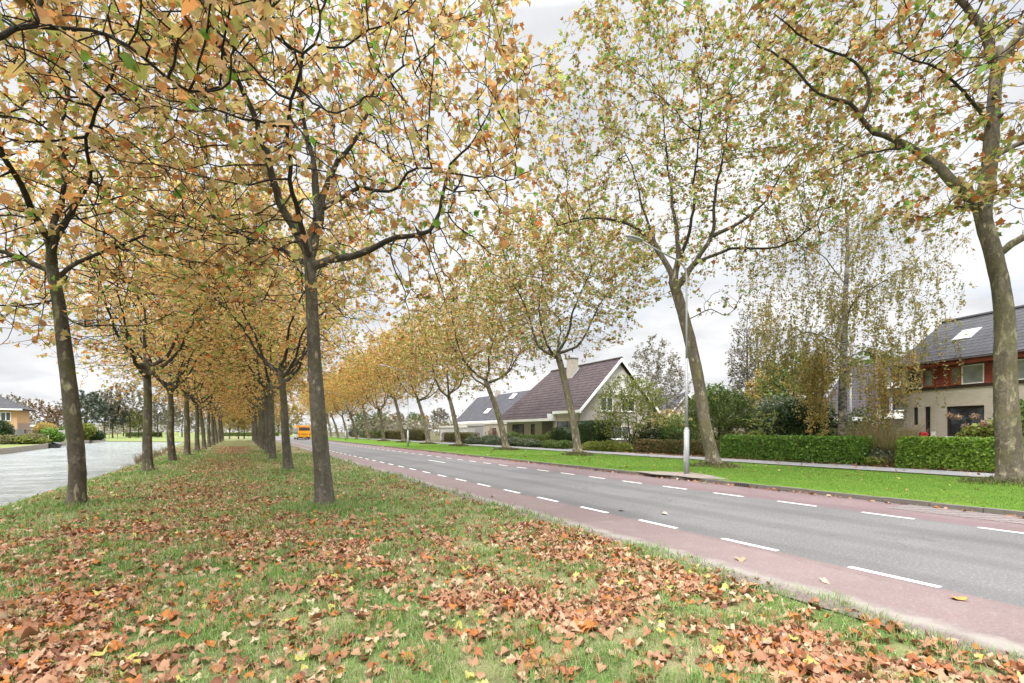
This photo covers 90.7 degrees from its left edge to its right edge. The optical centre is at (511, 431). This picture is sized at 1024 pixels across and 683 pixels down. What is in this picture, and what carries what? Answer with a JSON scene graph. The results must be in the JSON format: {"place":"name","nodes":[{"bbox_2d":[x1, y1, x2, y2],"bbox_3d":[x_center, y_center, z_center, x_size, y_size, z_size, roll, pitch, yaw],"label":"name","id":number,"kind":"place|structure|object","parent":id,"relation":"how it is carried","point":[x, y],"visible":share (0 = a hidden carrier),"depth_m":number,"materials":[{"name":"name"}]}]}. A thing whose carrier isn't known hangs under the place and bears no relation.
{"place":"outdoors","nodes":[
{"label":"outdoors","id":0,"kind":"place"},
{"bbox_2d":[0,441,182,506],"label":"canal water","id":1,"kind":"structure","parent":0,"point":[28,474],"depth_m":34.19,"materials":[{"name":"liquid"}]},
{"bbox_2d":[0,432,1023,682],"bbox_3d":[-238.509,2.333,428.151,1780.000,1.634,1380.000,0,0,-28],"label":"ground","id":2,"kind":"structure","parent":0,"point":[634,634],"depth_m":5.88,"materials":[{"name":"green plant"}]},
{"bbox_2d":[0,419,14,435],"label":"dark shrub","id":3,"kind":"object","parent":2,"relation":"on","point":[6,428],"visible":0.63,"depth_m":74.06,"materials":[{"name":"green plant"}]},
{"bbox_2d":[0,396,35,432],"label":"orange house","id":4,"kind":"structure","parent":2,"relation":"on","point":[15,414],"depth_m":84.19,"materials":[{"name":"brown brick"}]},
{"bbox_2d":[0,433,48,443],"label":"garden shrub","id":5,"kind":"object","parent":2,"relation":"on","point":[6,439],"visible":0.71,"depth_m":70.10,"materials":[{"name":"green plant"}]},
{"bbox_2d":[12,435,51,443],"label":"garden shrub","id":6,"kind":"object","parent":2,"relation":"on","point":[41,440],"visible":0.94,"depth_m":70.81,"materials":[{"name":"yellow plant"}]},
{"bbox_2d":[23,397,55,424],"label":"tree","id":7,"kind":"object","parent":2,"relation":"on","point":[40,407],"visible":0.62,"depth_m":129.51,"materials":[{"name":"brown plant"}]},
{"bbox_2d":[38,427,65,442],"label":"evergreen shrub","id":8,"kind":"object","parent":2,"relation":"on","point":[53,434],"visible":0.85,"depth_m":79.77,"materials":[{"name":"green plant"}]},
{"bbox_2d":[0,439,105,454],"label":"timber bulkhead","id":9,"kind":"object","parent":2,"relation":"on","point":[8,450],"visible":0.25,"depth_m":59.60,"materials":[{"name":"wood"}]},
{"bbox_2d":[42,405,64,427],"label":"tree","id":10,"kind":"object","parent":2,"relation":"on","point":[58,412],"visible":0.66,"depth_m":123.77,"materials":[{"name":"brown plant"}]},
{"bbox_2d":[83,423,97,439],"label":"garden shrub","id":11,"kind":"object","parent":2,"relation":"on","point":[90,428],"visible":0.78,"depth_m":99.49,"materials":[{"name":"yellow plant"}]},
{"bbox_2d":[78,389,109,424],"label":"tree","id":12,"kind":"object","parent":2,"relation":"on","point":[88,407],"visible":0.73,"depth_m":127.74,"materials":[{"name":"plant"}]},
{"bbox_2d":[83,386,125,437],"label":"tree","id":13,"kind":"object","parent":2,"relation":"on","point":[111,401],"visible":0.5,"depth_m":134.80,"materials":[{"name":"grey plant"}]},
{"bbox_2d":[97,401,129,437],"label":"tree","id":14,"kind":"object","parent":2,"relation":"on","point":[121,423],"visible":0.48,"depth_m":137.70,"materials":[{"name":"plant"}]},
{"bbox_2d":[105,382,152,437],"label":"tree","id":15,"kind":"object","parent":2,"relation":"on","point":[138,395],"visible":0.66,"depth_m":139.07,"materials":[{"name":"grey plant"}]},
{"bbox_2d":[126,410,142,436],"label":"tree","id":16,"kind":"object","parent":2,"relation":"on","point":[134,425],"visible":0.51,"depth_m":144.01,"materials":[{"name":"green plant"}]},
{"bbox_2d":[0,121,282,471],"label":"plane tree","id":17,"kind":"object","parent":2,"relation":"on","point":[144,368],"visible":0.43,"depth_m":20.75,"materials":[{"name":"orange plant"}]},
{"bbox_2d":[0,0,295,133],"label":"plane tree","id":18,"kind":"object","parent":2,"relation":"on","point":[266,27],"visible":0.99,"depth_m":6.09,"materials":[{"name":"orange plant"}]},
{"bbox_2d":[0,0,301,506],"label":"plane tree","id":19,"kind":"object","parent":2,"relation":"on","point":[53,233],"visible":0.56,"depth_m":11.84,"materials":[{"name":"orange plant"}]},
{"bbox_2d":[45,220,267,460],"bbox_3d":[-19.479,-4.789,28.431,10.718,13.152,10.191,0,0,14],"label":"plane tree","id":20,"kind":"object","parent":2,"relation":"on","point":[169,386],"visible":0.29,"depth_m":27.96,"materials":[{"name":"orange plant"}]},
{"bbox_2d":[141,393,178,436],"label":"tree","id":21,"kind":"object","parent":2,"relation":"on","point":[157,403],"visible":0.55,"depth_m":149.78,"materials":[{"name":"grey plant"}]},
{"bbox_2d":[91,268,269,454],"bbox_3d":[-23.081,-5.054,35.792,10.582,13.660,10.768,0,0,19],"label":"plane tree","id":22,"kind":"object","parent":2,"relation":"on","point":[187,449],"visible":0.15,"depth_m":35.49,"materials":[{"name":"orange plant"}]},
{"bbox_2d":[166,400,194,436],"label":"tree","id":23,"kind":"object","parent":2,"relation":"on","point":[178,418],"visible":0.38,"depth_m":159.75,"materials":[{"name":"grey plant"}]},
{"bbox_2d":[120,304,258,450],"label":"plane tree","id":24,"kind":"object","parent":2,"relation":"on","point":[197,441],"visible":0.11,"depth_m":43.47,"materials":[{"name":"orange plant"}]},
{"bbox_2d":[139,319,255,448],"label":"plane tree","id":25,"kind":"object","parent":2,"relation":"on","point":[203,434],"visible":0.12,"depth_m":50.71,"materials":[{"name":"orange plant"}]},
{"bbox_2d":[159,347,250,446],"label":"plane tree","id":26,"kind":"object","parent":2,"relation":"on","point":[208,431],"visible":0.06,"depth_m":58.44,"materials":[{"name":"orange plant"}]},
{"bbox_2d":[168,361,246,444],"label":"plane tree","id":27,"kind":"object","parent":2,"relation":"on","point":[212,433],"visible":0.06,"depth_m":66.26,"materials":[{"name":"orange plant"}]},
{"bbox_2d":[178,375,251,443],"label":"plane tree","id":28,"kind":"object","parent":2,"relation":"on","point":[215,430],"visible":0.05,"depth_m":74.21,"materials":[{"name":"orange plant"}]},
{"bbox_2d":[195,304,308,449],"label":"plane tree","id":29,"kind":"object","parent":2,"relation":"on","point":[262,419],"visible":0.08,"depth_m":44.74,"materials":[{"name":"orange plant"}]},
{"bbox_2d":[205,317,306,448],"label":"plane tree","id":30,"kind":"object","parent":2,"relation":"on","point":[252,404],"visible":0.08,"depth_m":52.75,"materials":[{"name":"orange plant"}]},
{"bbox_2d":[215,343,300,445],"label":"plane tree","id":31,"kind":"object","parent":2,"relation":"on","point":[246,406],"visible":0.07,"depth_m":60.67,"materials":[{"name":"orange plant"}]},
{"bbox_2d":[173,257,342,453],"bbox_3d":[-18.494,-5.777,37.788,11.566,15.132,11.123,0,0,-28],"label":"plane tree","id":32,"kind":"object","parent":2,"relation":"on","point":[266,409],"visible":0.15,"depth_m":37.69,"materials":[{"name":"orange plant"}]},
{"bbox_2d":[217,355,298,444],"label":"plane tree","id":33,"kind":"object","parent":2,"relation":"on","point":[256,429],"visible":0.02,"depth_m":68.55,"materials":[{"name":"orange plant"}]},
{"bbox_2d":[136,161,396,469],"bbox_3d":[-10.282,-4.854,22.363,10.265,13.247,10.796,0,0,-39],"label":"plane tree","id":34,"kind":"object","parent":2,"relation":"on","point":[280,372],"visible":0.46,"depth_m":21.65,"materials":[{"name":"orange plant"}]},
{"bbox_2d":[171,230,362,459],"bbox_3d":[-14.823,-5.147,30.838,10.936,13.873,10.747,0,0,20],"label":"plane tree","id":35,"kind":"object","parent":2,"relation":"on","point":[272,444],"visible":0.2,"depth_m":30.81,"materials":[{"name":"orange plant"}]},
{"bbox_2d":[0,0,569,507],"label":"plane tree","id":36,"kind":"object","parent":2,"relation":"on","point":[308,242],"visible":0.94,"depth_m":11.46,"materials":[{"name":"orange plant"}]},
{"bbox_2d":[279,402,302,434],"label":"tree","id":37,"kind":"object","parent":2,"relation":"on","point":[293,412],"visible":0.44,"depth_m":234.68,"materials":[{"name":"yellow plant"}]},
{"bbox_2d":[301,372,356,437],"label":"plane tree","id":38,"kind":"object","parent":2,"relation":"on","point":[336,429],"visible":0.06,"depth_m":126.96,"materials":[{"name":"orange plant"}]},
{"bbox_2d":[323,373,368,438],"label":"plane tree","id":39,"kind":"object","parent":2,"relation":"on","point":[337,414],"visible":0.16,"depth_m":117.36,"materials":[{"name":"orange plant"}]},
{"bbox_2d":[323,364,377,438],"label":"plane tree","id":40,"kind":"object","parent":2,"relation":"on","point":[350,413],"visible":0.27,"depth_m":105.71,"materials":[{"name":"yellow plant"}]},
{"bbox_2d":[327,351,392,439],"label":"plane tree","id":41,"kind":"object","parent":2,"relation":"on","point":[352,403],"visible":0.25,"depth_m":95.10,"materials":[{"name":"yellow plant"}]},
{"bbox_2d":[336,348,416,439],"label":"plane tree","id":42,"kind":"object","parent":2,"relation":"on","point":[362,394],"visible":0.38,"depth_m":84.89,"materials":[{"name":"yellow plant"}]},
{"bbox_2d":[29,407,744,438],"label":"wood","id":43,"kind":"object","parent":2,"relation":"on","point":[375,427],"visible":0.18,"depth_m":140.80,"materials":[{"name":"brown plant"}]},
{"bbox_2d":[346,327,433,440],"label":"plane tree","id":44,"kind":"object","parent":2,"relation":"on","point":[364,365],"visible":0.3,"depth_m":75.15,"materials":[{"name":"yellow plant"}]},
{"bbox_2d":[364,320,466,441],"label":"plane tree","id":45,"kind":"object","parent":2,"relation":"on","point":[416,394],"visible":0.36,"depth_m":66.25,"materials":[{"name":"yellow plant"}]},
{"bbox_2d":[404,428,430,440],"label":"bus shelter","id":46,"kind":"object","parent":2,"relation":"on","point":[416,434],"visible":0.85,"depth_m":89.91,"materials":[{"name":"clear glass"}]},
{"bbox_2d":[429,407,448,435],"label":"garden tree","id":47,"kind":"object","parent":2,"relation":"on","point":[443,414],"visible":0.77,"depth_m":186.10,"materials":[{"name":"plant"}]},
{"bbox_2d":[381,297,511,444],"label":"plane tree","id":48,"kind":"object","parent":2,"relation":"on","point":[399,341],"visible":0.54,"depth_m":56.33,"materials":[{"name":"yellow plant"}]},
{"bbox_2d":[441,432,479,442],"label":"hedge","id":49,"kind":"object","parent":2,"relation":"on","point":[448,436],"visible":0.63,"depth_m":72.83,"materials":[{"name":"green plant"}]},
{"bbox_2d":[466,424,483,436],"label":"garage","id":50,"kind":"structure","parent":2,"relation":"on","point":[479,428],"depth_m":78.13,"materials":[{"name":"paint"}]},
{"bbox_2d":[464,434,501,444],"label":"ground shrub","id":51,"kind":"object","parent":2,"relation":"on","point":[490,440],"visible":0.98,"depth_m":63.55,"materials":[{"name":"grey plant"}]},
{"bbox_2d":[401,258,568,447],"bbox_3d":[-2.439,-6.934,46.115,15.208,17.148,13.944,0,0,7],"label":"plane tree","id":52,"kind":"object","parent":2,"relation":"on","point":[465,364],"visible":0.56,"depth_m":44.94,"materials":[{"name":"yellow plant"}]},
{"bbox_2d":[457,390,529,425],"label":"slate roofed house","id":53,"kind":"structure","parent":2,"relation":"on","point":[479,410],"depth_m":87.71,"materials":[{"name":"beige brick"}]},
{"bbox_2d":[483,422,506,436],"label":"flat roofed annex","id":54,"kind":"object","parent":2,"relation":"on","point":[489,425],"visible":0.21,"depth_m":72.56,"materials":[{"name":"paint"}]},
{"bbox_2d":[0,446,1023,682],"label":"leaf litter","id":55,"kind":"object","parent":2,"relation":"on","point":[42,670],"visible":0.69,"depth_m":5.24,"materials":[{"name":"brown plant"}]},
{"bbox_2d":[501,436,541,446],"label":"ground shrub","id":56,"kind":"object","parent":2,"relation":"on","point":[521,442],"visible":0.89,"depth_m":54.67,"materials":[{"name":"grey plant"}]},
{"bbox_2d":[541,439,572,448],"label":"ground shrub","id":57,"kind":"object","parent":2,"relation":"on","point":[557,444],"visible":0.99,"depth_m":48.49,"materials":[{"name":"green plant"}]},
{"bbox_2d":[457,186,665,452],"bbox_3d":[3.195,-7.543,35.895,14.803,18.305,14.105,0,0,17],"label":"plane tree","id":58,"kind":"object","parent":2,"relation":"on","point":[539,254],"visible":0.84,"depth_m":34.85,"materials":[{"name":"yellow plant"}]},
{"bbox_2d":[551,427,571,441],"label":"hedge","id":59,"kind":"object","parent":2,"relation":"on","point":[560,433],"visible":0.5,"depth_m":49.49,"materials":[{"name":"green plant"}]},
{"bbox_2d":[502,355,660,444],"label":"gabled house","id":60,"kind":"structure","parent":2,"relation":"on","point":[540,407],"depth_m":55.51,"materials":[{"name":"tile"}]},
{"bbox_2d":[577,420,615,444],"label":"hedge","id":61,"kind":"object","parent":2,"relation":"on","point":[587,431],"visible":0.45,"depth_m":45.42,"materials":[{"name":"green plant"}]},
{"bbox_2d":[581,439,635,451],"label":"ground shrub","id":62,"kind":"object","parent":2,"relation":"on","point":[611,445],"visible":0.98,"depth_m":41.68,"materials":[{"name":"green plant"}]},
{"bbox_2d":[590,373,670,443],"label":"multi stemmed tree","id":63,"kind":"object","parent":2,"relation":"on","point":[628,402],"visible":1,"depth_m":42.04,"materials":[{"name":"green plant"}]},
{"bbox_2d":[627,422,679,445],"bbox_3d":[11.960,0.436,42.592,2.639,2.645,5.661,0,0,-36],"label":"dark shrub","id":64,"kind":"object","parent":2,"relation":"on","point":[654,433],"visible":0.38,"depth_m":42.28,"materials":[{"name":"green plant"}]},
{"bbox_2d":[628,334,684,422],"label":"bare birch","id":65,"kind":"object","parent":2,"relation":"on","point":[659,357],"visible":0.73,"depth_m":60.35,"materials":[{"name":"plant"}]},
{"bbox_2d":[309,438,1023,516],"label":"kerb","id":66,"kind":"structure","parent":2,"relation":"on","point":[932,504],"depth_m":14.55,"materials":[{"name":"concrete"}]},
{"bbox_2d":[648,359,692,419],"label":"bare birch","id":67,"kind":"object","parent":2,"relation":"on","point":[674,382],"visible":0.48,"depth_m":62.89,"materials":[{"name":"plant"}]},
{"bbox_2d":[653,393,693,439],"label":"dark roofed house","id":68,"kind":"structure","parent":2,"relation":"on","point":[677,402],"depth_m":72.40,"materials":[{"name":"beige brick"}]},
{"bbox_2d":[633,438,725,455],"bbox_3d":[11.577,1.103,35.465,1.178,1.167,8.021,0,0,-29],"label":"hedge","id":69,"kind":"object","parent":2,"relation":"on","point":[672,447],"visible":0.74,"depth_m":35.52,"materials":[{"name":"green plant"}]},
{"bbox_2d":[636,471,726,478],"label":"bare earth","id":70,"kind":"structure","parent":2,"relation":"on","point":[692,475],"depth_m":19.66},
{"bbox_2d":[625,234,688,473],"bbox_3d":[5.628,-2.751,19.446,3.205,9.101,0.278,0,0,-28],"label":"street lamp","id":71,"kind":"object","parent":70,"relation":"on","point":[686,428],"visible":0.99,"depth_m":20.09,"materials":[{"name":"grey metal"}]},
{"bbox_2d":[659,414,714,440],"bbox_3d":[13.847,0.114,40.139,3.167,3.277,4.763,0,0,-28],"label":"dark shrub","id":72,"kind":"object","parent":2,"relation":"on","point":[677,427],"visible":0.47,"depth_m":40.24,"materials":[{"name":"green plant"}]},
{"bbox_2d":[377,439,1023,487],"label":"mound grass","id":73,"kind":"structure","parent":2,"relation":"on","point":[983,479],"depth_m":23.16,"materials":[{"name":"plant"}]},
{"bbox_2d":[380,446,1023,518],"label":"scattered leaves","id":74,"kind":"object","parent":2,"relation":"on","point":[856,464],"visible":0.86,"depth_m":23.22,"materials":[{"name":"plant"}]},
{"bbox_2d":[521,0,905,464],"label":"plane tree","id":75,"kind":"object","parent":2,"relation":"on","point":[710,448],"visible":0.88,"depth_m":22.11,"materials":[{"name":"yellow plant"}]},
{"bbox_2d":[683,381,758,439],"bbox_3d":[14.540,-0.928,35.466,5.062,5.224,5.379,0,0,17],"label":"shrub","id":76,"kind":"object","parent":2,"relation":"on","point":[727,407],"visible":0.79,"depth_m":34.59,"materials":[{"name":"green plant"}]},
{"bbox_2d":[724,300,767,433],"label":"poplar","id":77,"kind":"object","parent":2,"relation":"on","point":[741,368],"visible":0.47,"depth_m":70.27,"materials":[{"name":"plant"}]},
{"bbox_2d":[742,406,783,435],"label":"bare shrub","id":78,"kind":"object","parent":2,"relation":"on","point":[773,421],"visible":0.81,"depth_m":30.67,"materials":[{"name":"green plant"}]},
{"bbox_2d":[744,363,802,413],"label":"garden tree","id":79,"kind":"object","parent":2,"relation":"on","point":[752,384],"visible":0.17,"depth_m":62.84,"materials":[{"name":"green plant"}]},
{"bbox_2d":[741,394,837,431],"bbox_3d":[18.583,-0.421,34.486,3.509,4.347,6.351,0,0,-28],"label":"garden shrub","id":80,"kind":"object","parent":2,"relation":"on","point":[768,407],"visible":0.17,"depth_m":34.40,"materials":[{"name":"green plant"}]},
{"bbox_2d":[749,399,837,435],"bbox_3d":[17.515,-0.121,31.679,3.516,3.874,5.939,0,0,-28],"label":"rhododendron","id":81,"kind":"object","parent":2,"relation":"on","point":[788,420],"visible":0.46,"depth_m":30.69,"materials":[{"name":"green plant"}]},
{"bbox_2d":[756,351,832,403],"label":"garden tree","id":82,"kind":"object","parent":2,"relation":"on","point":[782,390],"visible":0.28,"depth_m":49.72,"materials":[{"name":"green plant"}]},
{"bbox_2d":[719,434,877,464],"bbox_3d":[15.388,0.904,28.064,1.607,1.549,8.510,0,0,-28],"label":"hedge","id":83,"kind":"object","parent":2,"relation":"on","point":[848,449],"visible":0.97,"depth_m":26.96,"materials":[{"name":"green plant"}]},
{"bbox_2d":[774,427,853,435],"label":"garden shrub","id":84,"kind":"object","parent":2,"relation":"on","point":[829,432],"visible":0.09,"depth_m":29.26,"materials":[{"name":"green plant"}]},
{"bbox_2d":[735,138,977,435],"bbox_3d":[18.162,-6.917,27.899,11.700,17.234,10.988,0,0,-28],"label":"weeping birch","id":85,"kind":"object","parent":2,"relation":"on","point":[816,381],"visible":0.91,"depth_m":26.87,"materials":[{"name":"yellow plant"}]},
{"bbox_2d":[827,363,893,430],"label":"white house","id":86,"kind":"structure","parent":2,"relation":"on","point":[855,393],"depth_m":38.75,"materials":[{"name":"beige brick"}]},
{"bbox_2d":[836,405,908,435],"bbox_3d":[19.636,0.164,27.344,2.637,3.185,3.695,0,0,-51],"label":"garden shrub","id":87,"kind":"object","parent":2,"relation":"on","point":[858,415],"visible":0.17,"depth_m":27.48,"materials":[{"name":"green plant"}]},
{"bbox_2d":[860,446,894,465],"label":"garden shrub","id":88,"kind":"object","parent":2,"relation":"on","point":[877,452],"visible":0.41,"depth_m":23.96,"materials":[{"name":"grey plant"}]},
{"bbox_2d":[829,413,937,465],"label":"dry grass","id":89,"kind":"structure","parent":2,"relation":"on","point":[877,432],"depth_m":24.82,"materials":[{"name":"plant"}]},
{"bbox_2d":[751,0,1023,481],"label":"plane tree","id":90,"kind":"object","parent":2,"relation":"on","point":[979,202],"visible":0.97,"depth_m":15.74,"materials":[{"name":"yellow plant"}]},
{"bbox_2d":[882,372,903,434],"bbox_3d":[32.428,-2.460,35.334,9.000,8.600,7.000,0,0,-20],"label":"bay windowed house","id":91,"kind":"structure","parent":2,"relation":"on","point":[898,417],"depth_m":36.37,"materials":[{"name":"white paint"}]},
{"bbox_2d":[893,305,1023,436],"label":"terraced house","id":92,"kind":"structure","parent":2,"relation":"on","point":[968,394],"depth_m":25.50,"materials":[{"name":"beige brick"}]},
{"bbox_2d":[923,369,934,387],"bbox_3d":[21.806,-2.769,26.468,0.090,0.927,0.552,0,0,-14],"label":"window","id":93,"kind":"structure","parent":92,"relation":"in","point":[927,380],"depth_m":26.48,"materials":[{"name":"grey glass"}]},
{"bbox_2d":[950,366,960,384],"bbox_3d":[22.118,-2.769,25.218,0.090,0.927,0.471,0,0,-14],"label":"window","id":94,"kind":"structure","parent":92,"relation":"in","point":[954,369],"depth_m":25.25,"materials":[{"name":"grey glass"}]},
{"bbox_2d":[945,405,983,436],"bbox_3d":[22.271,-0.472,24.842,0.180,1.557,1.776,0,0,-14],"label":"window","id":95,"kind":"structure","parent":92,"relation":"in","point":[953,426],"depth_m":25.01,"materials":[{"name":"grey glass"}]},
{"bbox_2d":[961,363,984,384],"bbox_3d":[22.321,-2.769,24.495,0.090,0.927,0.977,0,0,-14],"label":"window","id":96,"kind":"structure","parent":92,"relation":"in","point":[974,373],"depth_m":24.52,"materials":[{"name":"glass"}]},
{"bbox_2d":[894,435,1023,472],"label":"hedge","id":97,"kind":"object","parent":2,"relation":"on","point":[974,453],"visible":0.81,"depth_m":21.31,"materials":[{"name":"green plant"}]},
{"bbox_2d":[944,412,1023,437],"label":"hydrangea","id":98,"kind":"object","parent":2,"relation":"on","point":[983,430],"visible":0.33,"depth_m":22.10,"materials":[{"name":"green plant"}]},
{"bbox_2d":[0,0,1023,431],"label":"sky","id":99,"kind":"structure","parent":0,"point":[23,374],"materials":[{"name":"white"}]},
{"bbox_2d":[275,436,1023,606],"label":"road","id":100,"kind":"structure","parent":0,"point":[977,562],"depth_m":9.62,"materials":[{"name":"grey asphalt"}]},
{"bbox_2d":[292,426,310,439],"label":"bus","id":101,"kind":"object","parent":100,"relation":"on","point":[302,432],"visible":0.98,"depth_m":109.82,"materials":[{"name":"yellow paint"}]},
{"bbox_2d":[293,438,1023,587],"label":"road markings","id":102,"kind":"object","parent":100,"relation":"on","point":[915,581],"visible":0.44,"depth_m":9.30,"materials":[{"name":"paint"}]},
{"bbox_2d":[276,439,1023,662],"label":"cycle strip","id":103,"kind":"object","parent":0,"point":[984,621],"visible":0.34,"depth_m":6.30,"materials":[{"name":"asphalt"}]},
{"bbox_2d":[279,435,1023,532],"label":"cycle strip","id":104,"kind":"object","parent":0,"point":[876,507],"visible":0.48,"depth_m":14.71,"materials":[{"name":"asphalt"}]},
{"bbox_2d":[328,436,994,476],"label":"path","id":105,"kind":"structure","parent":0,"point":[958,473],"depth_m":25.86,"materials":[{"name":"concrete"}]},
{"bbox_2d":[387,445,1023,510],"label":"lawn grass","id":106,"kind":"structure","parent":0,"point":[884,477],"depth_m":19.42,"materials":[{"name":"plant"}]},
{"bbox_2d":[887,504,1023,524],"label":"brick paving","id":107,"kind":"structure","parent":0,"point":[976,515],"depth_m":11.06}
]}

